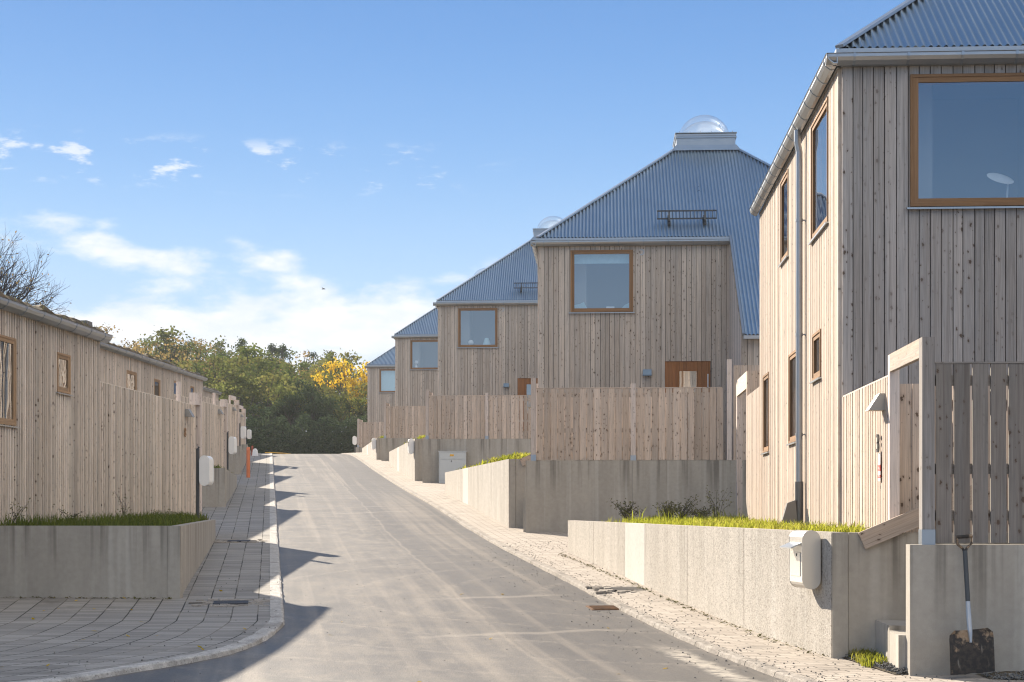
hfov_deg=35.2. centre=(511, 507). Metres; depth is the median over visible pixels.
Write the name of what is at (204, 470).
mailbox
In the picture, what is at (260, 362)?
deciduous tree
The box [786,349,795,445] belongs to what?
window
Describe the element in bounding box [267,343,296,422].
pine tree
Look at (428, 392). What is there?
gate frame
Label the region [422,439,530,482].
concrete plinth
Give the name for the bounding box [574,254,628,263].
roller blind
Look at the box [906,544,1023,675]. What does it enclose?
concrete plinth
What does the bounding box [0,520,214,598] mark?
retaining wall
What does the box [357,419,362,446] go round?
gate frame
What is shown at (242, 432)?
mailbox
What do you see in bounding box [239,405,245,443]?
gate frame
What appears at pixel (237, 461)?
retaining wall
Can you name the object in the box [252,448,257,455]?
sack
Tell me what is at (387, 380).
roller blind
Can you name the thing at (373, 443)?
mailbox
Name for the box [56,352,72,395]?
window
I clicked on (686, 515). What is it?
tall grass
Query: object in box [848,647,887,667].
grass
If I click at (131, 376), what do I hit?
window
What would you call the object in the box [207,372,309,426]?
deciduous tree
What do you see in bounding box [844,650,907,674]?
gravel
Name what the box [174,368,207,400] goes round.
row house
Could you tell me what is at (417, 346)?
curtain
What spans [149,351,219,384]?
deciduous tree
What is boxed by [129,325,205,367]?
deciduous tree
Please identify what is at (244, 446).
retaining wall
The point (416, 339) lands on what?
wooden house
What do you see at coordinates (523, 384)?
door
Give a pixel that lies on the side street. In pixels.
(257, 662)
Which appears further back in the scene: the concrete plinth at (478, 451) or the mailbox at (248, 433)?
the mailbox at (248, 433)
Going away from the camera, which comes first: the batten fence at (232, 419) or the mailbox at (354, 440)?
the batten fence at (232, 419)
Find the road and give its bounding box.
[273,454,786,681]
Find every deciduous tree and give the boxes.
[99,322,179,358]
[118,338,216,368]
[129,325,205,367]
[129,337,197,368]
[132,334,182,354]
[132,337,249,359]
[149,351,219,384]
[150,338,252,375]
[177,342,289,408]
[177,355,285,411]
[178,351,275,417]
[192,335,254,365]
[202,340,313,380]
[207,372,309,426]
[229,358,296,428]
[232,359,318,398]
[236,349,312,371]
[246,394,313,446]
[257,376,333,441]
[259,350,324,441]
[268,387,344,439]
[269,356,363,423]
[280,367,347,419]
[285,367,363,425]
[288,352,356,392]
[303,382,367,444]
[307,395,367,438]
[310,357,369,415]
[311,348,366,411]
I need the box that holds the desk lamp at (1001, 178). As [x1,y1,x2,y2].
[987,173,1013,197]
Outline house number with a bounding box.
[876,434,879,451]
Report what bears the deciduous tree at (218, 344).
on the hill
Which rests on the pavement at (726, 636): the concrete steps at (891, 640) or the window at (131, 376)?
the concrete steps at (891, 640)
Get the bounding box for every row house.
[0,290,112,522]
[100,342,180,399]
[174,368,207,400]
[203,386,221,400]
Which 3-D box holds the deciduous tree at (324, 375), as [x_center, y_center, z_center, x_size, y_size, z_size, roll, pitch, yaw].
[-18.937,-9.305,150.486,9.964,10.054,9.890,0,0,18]
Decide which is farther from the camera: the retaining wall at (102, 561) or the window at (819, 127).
the retaining wall at (102, 561)
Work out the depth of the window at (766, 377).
28.08 m
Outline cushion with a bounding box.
[574,302,586,307]
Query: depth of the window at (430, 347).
89.40 m
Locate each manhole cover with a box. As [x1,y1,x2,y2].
[189,598,273,606]
[214,539,266,542]
[585,585,647,592]
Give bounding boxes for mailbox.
[196,446,213,517]
[227,431,236,469]
[239,423,245,446]
[246,427,251,443]
[352,436,356,452]
[369,438,375,449]
[405,439,413,453]
[780,530,820,588]
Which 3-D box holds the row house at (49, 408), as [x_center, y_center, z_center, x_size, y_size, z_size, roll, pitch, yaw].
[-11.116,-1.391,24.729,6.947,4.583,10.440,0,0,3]
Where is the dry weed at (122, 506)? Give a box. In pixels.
[113,484,131,517]
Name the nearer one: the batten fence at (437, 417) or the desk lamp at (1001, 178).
the desk lamp at (1001, 178)
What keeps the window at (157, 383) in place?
in the row house at (125, 367)
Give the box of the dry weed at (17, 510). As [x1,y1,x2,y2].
[6,498,30,523]
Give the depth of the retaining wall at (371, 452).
85.35 m
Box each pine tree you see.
[232,336,247,355]
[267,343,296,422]
[274,343,290,371]
[294,351,328,438]
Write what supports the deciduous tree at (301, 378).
on the hill
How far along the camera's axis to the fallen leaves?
22.47 m
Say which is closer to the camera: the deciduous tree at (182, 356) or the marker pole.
the marker pole
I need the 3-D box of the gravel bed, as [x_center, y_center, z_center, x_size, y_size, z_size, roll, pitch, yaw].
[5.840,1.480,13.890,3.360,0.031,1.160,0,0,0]
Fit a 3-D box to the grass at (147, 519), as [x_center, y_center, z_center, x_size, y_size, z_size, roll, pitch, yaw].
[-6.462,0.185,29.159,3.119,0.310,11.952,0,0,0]
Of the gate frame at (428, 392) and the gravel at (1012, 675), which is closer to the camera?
the gravel at (1012, 675)
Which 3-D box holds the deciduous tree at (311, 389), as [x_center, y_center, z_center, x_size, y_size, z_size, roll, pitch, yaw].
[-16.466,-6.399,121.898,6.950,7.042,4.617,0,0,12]
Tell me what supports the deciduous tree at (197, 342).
on the hill
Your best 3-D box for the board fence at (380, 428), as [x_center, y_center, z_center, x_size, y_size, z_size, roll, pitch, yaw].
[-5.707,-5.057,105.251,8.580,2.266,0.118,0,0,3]
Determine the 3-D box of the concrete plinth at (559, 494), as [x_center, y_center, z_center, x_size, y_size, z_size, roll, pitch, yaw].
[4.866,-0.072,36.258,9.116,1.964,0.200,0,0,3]
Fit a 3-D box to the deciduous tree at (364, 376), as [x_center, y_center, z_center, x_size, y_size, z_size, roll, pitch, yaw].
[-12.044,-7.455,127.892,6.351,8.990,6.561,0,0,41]
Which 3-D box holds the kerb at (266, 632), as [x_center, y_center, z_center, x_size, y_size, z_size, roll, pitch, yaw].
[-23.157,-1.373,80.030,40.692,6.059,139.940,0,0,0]
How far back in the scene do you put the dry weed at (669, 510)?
34.97 m
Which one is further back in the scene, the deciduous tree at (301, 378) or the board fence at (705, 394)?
the deciduous tree at (301, 378)
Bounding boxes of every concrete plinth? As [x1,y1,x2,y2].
[356,447,362,452]
[381,438,416,460]
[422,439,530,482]
[526,460,745,532]
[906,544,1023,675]
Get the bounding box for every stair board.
[520,436,572,465]
[858,484,989,548]
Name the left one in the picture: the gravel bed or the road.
the road
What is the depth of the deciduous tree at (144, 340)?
171.27 m
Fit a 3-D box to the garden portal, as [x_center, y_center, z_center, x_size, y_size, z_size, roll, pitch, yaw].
[5.405,-1.225,31.899,1.521,2.990,5.640,0,0,3]
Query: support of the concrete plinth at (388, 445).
on the pavement at (726, 636)
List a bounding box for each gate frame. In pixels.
[176,382,201,514]
[213,393,227,468]
[229,395,238,445]
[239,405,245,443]
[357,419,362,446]
[384,402,389,437]
[426,389,432,438]
[531,378,537,460]
[888,337,934,544]
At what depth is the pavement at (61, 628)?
20.77 m
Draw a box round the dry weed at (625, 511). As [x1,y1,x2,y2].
[610,498,642,518]
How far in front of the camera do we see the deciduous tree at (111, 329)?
150.52 m
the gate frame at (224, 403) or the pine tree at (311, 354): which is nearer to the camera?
the gate frame at (224, 403)
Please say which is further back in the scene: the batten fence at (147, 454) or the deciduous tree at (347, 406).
the deciduous tree at (347, 406)
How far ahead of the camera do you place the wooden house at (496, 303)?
65.47 m
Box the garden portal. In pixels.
[736,371,759,519]
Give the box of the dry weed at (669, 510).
[651,500,684,518]
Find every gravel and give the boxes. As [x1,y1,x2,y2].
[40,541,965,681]
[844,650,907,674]
[981,670,1023,681]
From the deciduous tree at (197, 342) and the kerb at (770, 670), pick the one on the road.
the kerb at (770, 670)
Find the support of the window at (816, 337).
in the wooden house at (891, 217)
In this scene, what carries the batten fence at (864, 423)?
on the planting bed
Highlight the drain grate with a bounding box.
[586,605,618,609]
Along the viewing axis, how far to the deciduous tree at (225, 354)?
159.33 m
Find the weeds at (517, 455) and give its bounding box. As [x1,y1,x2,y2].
[456,451,529,469]
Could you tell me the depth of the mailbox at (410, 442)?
62.54 m
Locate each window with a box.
[0,334,18,427]
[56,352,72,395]
[127,370,136,389]
[154,378,160,395]
[379,369,394,392]
[411,340,437,369]
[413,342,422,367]
[457,308,498,347]
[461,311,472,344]
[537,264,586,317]
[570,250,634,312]
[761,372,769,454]
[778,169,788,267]
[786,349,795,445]
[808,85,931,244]
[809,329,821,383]
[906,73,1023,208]
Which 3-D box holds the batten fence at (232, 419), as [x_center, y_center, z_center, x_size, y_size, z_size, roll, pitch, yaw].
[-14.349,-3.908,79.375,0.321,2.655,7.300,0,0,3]
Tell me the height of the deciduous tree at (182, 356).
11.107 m
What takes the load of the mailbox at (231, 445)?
on the planting bed
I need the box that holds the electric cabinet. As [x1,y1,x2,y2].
[438,451,466,482]
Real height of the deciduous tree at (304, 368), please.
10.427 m
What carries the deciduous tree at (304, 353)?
on the hill
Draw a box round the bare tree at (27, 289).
[0,229,70,314]
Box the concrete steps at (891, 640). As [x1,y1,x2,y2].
[876,620,905,668]
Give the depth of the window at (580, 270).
41.89 m
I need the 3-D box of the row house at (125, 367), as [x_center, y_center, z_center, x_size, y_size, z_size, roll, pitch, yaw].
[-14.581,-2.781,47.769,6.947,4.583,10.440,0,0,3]
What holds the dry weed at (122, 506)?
on the planting bed
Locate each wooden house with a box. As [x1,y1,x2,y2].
[364,346,394,440]
[391,268,482,437]
[433,216,562,438]
[530,115,770,459]
[749,0,1023,531]
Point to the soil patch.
(875, 667)
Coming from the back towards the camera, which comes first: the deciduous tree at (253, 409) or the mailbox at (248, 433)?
the deciduous tree at (253, 409)
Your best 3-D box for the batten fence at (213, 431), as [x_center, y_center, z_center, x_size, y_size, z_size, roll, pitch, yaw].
[-10.884,-2.397,56.335,0.321,2.655,7.300,0,0,3]
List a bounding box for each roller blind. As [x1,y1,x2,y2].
[381,371,394,390]
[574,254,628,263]
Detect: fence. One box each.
[100,381,195,518]
[174,394,223,467]
[203,396,236,438]
[239,412,243,443]
[359,422,383,446]
[386,406,425,437]
[392,410,395,437]
[429,393,530,438]
[437,401,437,438]
[536,359,759,459]
[543,397,716,458]
[842,375,887,528]
[900,384,1007,531]
[935,361,1023,542]
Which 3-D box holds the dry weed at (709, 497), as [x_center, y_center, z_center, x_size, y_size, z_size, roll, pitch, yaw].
[4.516,-0.078,35.144,0.625,0.821,0.419,0,0,0]
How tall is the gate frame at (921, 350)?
1.871 m
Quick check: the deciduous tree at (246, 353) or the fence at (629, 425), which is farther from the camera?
the deciduous tree at (246, 353)
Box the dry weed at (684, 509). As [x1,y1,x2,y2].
[669,494,700,517]
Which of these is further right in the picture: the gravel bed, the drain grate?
the gravel bed
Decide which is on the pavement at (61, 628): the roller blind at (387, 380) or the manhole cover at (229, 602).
the manhole cover at (229, 602)
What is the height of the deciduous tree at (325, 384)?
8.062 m
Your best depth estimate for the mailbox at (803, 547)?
16.37 m
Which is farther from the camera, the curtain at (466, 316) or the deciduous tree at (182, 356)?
the deciduous tree at (182, 356)
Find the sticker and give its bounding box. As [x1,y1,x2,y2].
[878,453,880,480]
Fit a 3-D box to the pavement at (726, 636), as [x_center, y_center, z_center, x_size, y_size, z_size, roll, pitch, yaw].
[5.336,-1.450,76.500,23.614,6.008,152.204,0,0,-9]
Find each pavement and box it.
[0,453,269,681]
[350,452,1023,681]
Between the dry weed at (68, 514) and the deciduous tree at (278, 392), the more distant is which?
the deciduous tree at (278, 392)
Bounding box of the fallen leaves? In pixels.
[3,553,827,681]
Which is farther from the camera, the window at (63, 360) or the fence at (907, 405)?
the window at (63, 360)
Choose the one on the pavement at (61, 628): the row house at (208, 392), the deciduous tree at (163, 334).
the row house at (208, 392)
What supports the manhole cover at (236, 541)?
on the pavement at (61, 628)
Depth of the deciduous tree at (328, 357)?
147.67 m
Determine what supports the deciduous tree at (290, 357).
on the hill
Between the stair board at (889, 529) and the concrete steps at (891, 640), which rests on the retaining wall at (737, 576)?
the stair board at (889, 529)
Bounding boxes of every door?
[517,378,537,430]
[665,361,709,392]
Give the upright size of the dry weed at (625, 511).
0.537 m
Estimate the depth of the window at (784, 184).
25.30 m
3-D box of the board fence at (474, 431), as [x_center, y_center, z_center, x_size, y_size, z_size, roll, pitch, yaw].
[1.158,-3.697,60.501,8.580,2.266,0.118,0,0,3]
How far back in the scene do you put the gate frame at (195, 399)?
36.97 m
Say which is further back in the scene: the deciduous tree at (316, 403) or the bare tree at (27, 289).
the deciduous tree at (316, 403)
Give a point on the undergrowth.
(320, 443)
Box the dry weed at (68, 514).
[53,504,81,519]
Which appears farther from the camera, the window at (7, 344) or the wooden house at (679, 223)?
the wooden house at (679, 223)
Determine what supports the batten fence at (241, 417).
on the pavement at (61, 628)
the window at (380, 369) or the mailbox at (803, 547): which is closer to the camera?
the mailbox at (803, 547)
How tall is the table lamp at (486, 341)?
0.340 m
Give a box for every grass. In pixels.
[0,509,208,525]
[606,514,869,531]
[627,508,747,520]
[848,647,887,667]
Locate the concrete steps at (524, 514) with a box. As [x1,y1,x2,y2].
[523,496,525,531]
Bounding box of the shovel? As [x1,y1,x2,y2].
[949,534,994,674]
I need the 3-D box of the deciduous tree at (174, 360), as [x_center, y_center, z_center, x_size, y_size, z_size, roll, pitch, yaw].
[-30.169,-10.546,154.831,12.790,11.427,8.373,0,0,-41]
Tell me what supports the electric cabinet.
on the pavement at (726, 636)
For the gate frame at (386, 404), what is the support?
on the concrete plinth at (388, 445)
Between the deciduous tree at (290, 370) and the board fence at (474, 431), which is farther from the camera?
the deciduous tree at (290, 370)
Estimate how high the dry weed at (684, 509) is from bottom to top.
0.621 m
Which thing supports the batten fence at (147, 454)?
on the planting bed
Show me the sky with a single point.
(205, 169)
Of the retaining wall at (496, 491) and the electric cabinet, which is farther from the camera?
the electric cabinet
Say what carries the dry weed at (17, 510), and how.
on the planting bed
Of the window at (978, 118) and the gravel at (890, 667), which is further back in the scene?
the window at (978, 118)
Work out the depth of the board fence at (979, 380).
14.53 m
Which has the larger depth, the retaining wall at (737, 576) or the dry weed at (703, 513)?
the dry weed at (703, 513)
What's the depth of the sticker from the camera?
16.63 m
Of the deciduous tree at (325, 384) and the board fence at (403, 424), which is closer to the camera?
the board fence at (403, 424)
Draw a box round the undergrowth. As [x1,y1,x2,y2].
[246,407,366,453]
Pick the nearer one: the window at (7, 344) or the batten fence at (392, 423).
the window at (7, 344)
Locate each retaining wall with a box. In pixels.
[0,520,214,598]
[202,468,236,506]
[229,446,245,473]
[241,444,250,453]
[362,438,380,459]
[389,438,523,480]
[445,459,725,527]
[568,520,1023,657]
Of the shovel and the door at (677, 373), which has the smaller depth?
the shovel
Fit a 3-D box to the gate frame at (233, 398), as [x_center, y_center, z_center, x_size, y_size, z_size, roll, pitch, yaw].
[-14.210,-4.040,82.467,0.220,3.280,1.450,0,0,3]
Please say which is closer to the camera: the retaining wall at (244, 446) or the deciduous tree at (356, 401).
the retaining wall at (244, 446)
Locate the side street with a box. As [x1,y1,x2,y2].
[82,633,277,681]
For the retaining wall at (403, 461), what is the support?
on the ground
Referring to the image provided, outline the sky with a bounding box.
[0,0,905,431]
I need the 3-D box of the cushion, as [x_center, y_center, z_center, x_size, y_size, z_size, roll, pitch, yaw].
[1.781,-5.170,41.650,0.400,0.240,0.120,0,0,3]
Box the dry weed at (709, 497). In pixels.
[705,485,733,516]
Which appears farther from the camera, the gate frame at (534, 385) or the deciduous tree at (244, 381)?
the deciduous tree at (244, 381)
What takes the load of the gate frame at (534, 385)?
on the concrete plinth at (559, 494)
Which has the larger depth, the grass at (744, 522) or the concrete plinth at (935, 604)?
the grass at (744, 522)
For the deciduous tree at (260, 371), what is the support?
on the hill
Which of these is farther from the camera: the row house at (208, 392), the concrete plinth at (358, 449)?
the concrete plinth at (358, 449)
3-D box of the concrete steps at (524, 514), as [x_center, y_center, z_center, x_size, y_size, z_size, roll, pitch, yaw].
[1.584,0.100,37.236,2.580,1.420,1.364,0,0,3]
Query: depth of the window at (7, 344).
25.28 m
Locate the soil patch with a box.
[843,657,907,673]
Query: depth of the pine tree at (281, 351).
177.83 m
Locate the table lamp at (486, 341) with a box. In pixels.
[483,338,490,344]
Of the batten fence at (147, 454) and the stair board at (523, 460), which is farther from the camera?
the stair board at (523, 460)
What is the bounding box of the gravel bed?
[977,671,1023,679]
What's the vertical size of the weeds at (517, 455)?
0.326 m
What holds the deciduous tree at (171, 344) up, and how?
on the hill
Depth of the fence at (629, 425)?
38.13 m
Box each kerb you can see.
[15,453,284,681]
[341,453,819,681]
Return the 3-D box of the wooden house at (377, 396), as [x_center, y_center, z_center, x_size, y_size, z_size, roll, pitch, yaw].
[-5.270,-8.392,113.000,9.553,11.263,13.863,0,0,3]
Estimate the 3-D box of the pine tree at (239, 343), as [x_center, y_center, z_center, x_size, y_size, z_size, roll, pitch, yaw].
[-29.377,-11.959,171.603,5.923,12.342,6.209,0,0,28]
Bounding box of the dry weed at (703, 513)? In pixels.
[687,506,719,518]
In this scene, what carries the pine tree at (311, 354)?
on the hill
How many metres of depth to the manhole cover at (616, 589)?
23.92 m
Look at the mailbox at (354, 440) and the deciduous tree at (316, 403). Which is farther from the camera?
the deciduous tree at (316, 403)
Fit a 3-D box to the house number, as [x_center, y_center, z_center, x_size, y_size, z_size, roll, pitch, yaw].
[3.779,-0.662,16.668,0.024,0.189,0.097,0,0,3]
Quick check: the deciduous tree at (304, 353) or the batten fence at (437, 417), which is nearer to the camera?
the batten fence at (437, 417)
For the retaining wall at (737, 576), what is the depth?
18.34 m
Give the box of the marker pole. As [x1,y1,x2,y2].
[246,447,249,477]
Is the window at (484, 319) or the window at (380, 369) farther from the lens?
the window at (380, 369)
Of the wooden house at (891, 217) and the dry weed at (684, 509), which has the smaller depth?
the wooden house at (891, 217)
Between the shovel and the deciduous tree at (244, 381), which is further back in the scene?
the deciduous tree at (244, 381)
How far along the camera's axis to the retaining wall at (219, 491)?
46.06 m

